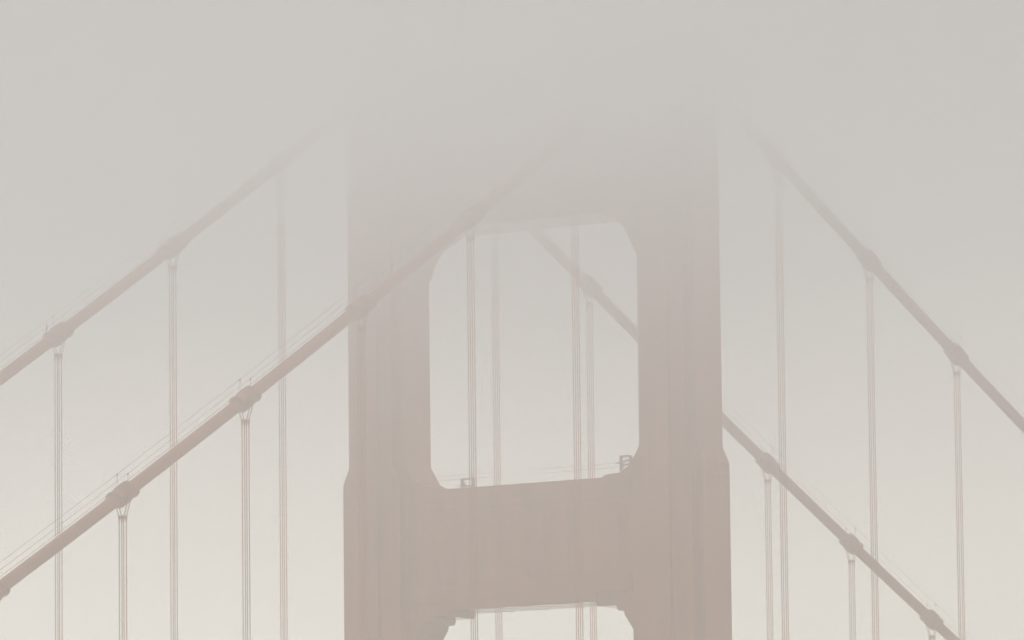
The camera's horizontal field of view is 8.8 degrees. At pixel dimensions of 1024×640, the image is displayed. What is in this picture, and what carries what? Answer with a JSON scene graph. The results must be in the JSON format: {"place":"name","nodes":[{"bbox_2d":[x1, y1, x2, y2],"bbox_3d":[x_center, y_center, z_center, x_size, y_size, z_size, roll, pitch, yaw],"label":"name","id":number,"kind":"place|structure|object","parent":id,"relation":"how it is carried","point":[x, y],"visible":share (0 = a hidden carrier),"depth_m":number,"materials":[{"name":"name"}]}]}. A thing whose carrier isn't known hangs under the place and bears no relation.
{"place":"outdoors","nodes":[
{"label":"outdoors","id":0,"kind":"place"},
{"bbox_2d":[0,0,1023,639],"label":"sky","id":1,"kind":"structure","parent":0,"point":[119,119],"materials":[{"name":"grey"}]},
{"label":"water","id":2,"kind":"structure","parent":0,"visible":0},
{"bbox_2d":[343,23,731,639],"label":"bridge tower","id":3,"kind":"structure","parent":2,"relation":"in","point":[424,152],"depth_m":532.79,"materials":[{"name":"red metal"}]},
{"bbox_2d":[0,77,966,639],"bbox_3d":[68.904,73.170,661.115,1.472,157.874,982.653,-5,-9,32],"label":"cable","id":4,"kind":"object","parent":3,"relation":"attached to","point":[278,163],"visible":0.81,"depth_m":538.48,"materials":[{"name":"paint"}]},
{"bbox_2d":[52,323,66,639],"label":"suspender","id":5,"kind":"object","parent":4,"relation":"hanging from","point":[58,355],"visible":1,"depth_m":502.54,"materials":[{"name":"paint"}]},
{"bbox_2d":[167,236,181,639],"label":"suspender","id":6,"kind":"object","parent":4,"relation":"hanging from","point":[172,268],"visible":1,"depth_m":515.90,"materials":[{"name":"paint"}]},
{"bbox_2d":[275,151,289,639],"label":"suspender","id":7,"kind":"object","parent":4,"relation":"hanging from","point":[281,182],"visible":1,"depth_m":529.21,"materials":[{"name":"paint"}]},
{"bbox_2d":[491,234,501,639],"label":"suspender","id":8,"kind":"object","parent":4,"relation":"hanging from","point":[495,378],"visible":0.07,"depth_m":557.13,"materials":[{"name":"paint"}]},
{"bbox_2d":[583,278,597,639],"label":"suspender","id":9,"kind":"object","parent":4,"relation":"hanging from","point":[590,304],"visible":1,"depth_m":569.83,"materials":[{"name":"paint"}]},
{"bbox_2d":[761,457,775,639],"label":"suspender","id":10,"kind":"object","parent":4,"relation":"hanging from","point":[766,481],"visible":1,"depth_m":594.15,"materials":[{"name":"paint"}]},
{"bbox_2d":[845,541,858,639],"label":"suspender","id":11,"kind":"object","parent":4,"relation":"hanging from","point":[852,561],"visible":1,"depth_m":606.68,"materials":[{"name":"paint"}]},
{"bbox_2d":[926,614,939,639],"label":"suspender","id":12,"kind":"object","parent":4,"relation":"hanging from","point":[933,637],"visible":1,"depth_m":619.10,"materials":[{"name":"paint"}]},
{"bbox_2d":[0,44,1023,600],"bbox_3d":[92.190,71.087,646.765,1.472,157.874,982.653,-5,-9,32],"label":"cable","id":13,"kind":"object","parent":3,"relation":"attached to","point":[356,308],"visible":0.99,"depth_m":502.81,"materials":[{"name":"paint"}]},
{"bbox_2d":[116,482,132,639],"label":"suspender","id":14,"kind":"object","parent":13,"relation":"hanging from","point":[123,518],"visible":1,"depth_m":461.16,"materials":[{"name":"paint"}]},
{"bbox_2d":[239,387,254,639],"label":"suspender","id":15,"kind":"object","parent":13,"relation":"hanging from","point":[244,421],"visible":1,"depth_m":474.56,"materials":[{"name":"paint"}]},
{"bbox_2d":[464,206,479,639],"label":"suspender","id":16,"kind":"object","parent":13,"relation":"hanging from","point":[471,238],"visible":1,"depth_m":501.40,"materials":[{"name":"paint"}]},
{"bbox_2d":[568,120,582,639],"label":"suspender","id":17,"kind":"object","parent":13,"relation":"hanging from","point":[574,152],"visible":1,"depth_m":514.85,"materials":[{"name":"paint"}]},
{"bbox_2d":[771,153,788,639],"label":"suspender","id":18,"kind":"object","parent":13,"relation":"hanging from","point":[776,179],"visible":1,"depth_m":542.25,"materials":[{"name":"paint"}]},
{"bbox_2d":[862,256,878,639],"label":"suspender","id":19,"kind":"object","parent":13,"relation":"hanging from","point":[870,279],"visible":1,"depth_m":554.71,"materials":[{"name":"paint"}]},
{"bbox_2d":[950,350,964,639],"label":"suspender","id":20,"kind":"object","parent":13,"relation":"hanging from","point":[957,373],"visible":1,"depth_m":567.21,"materials":[{"name":"paint"}]}
]}

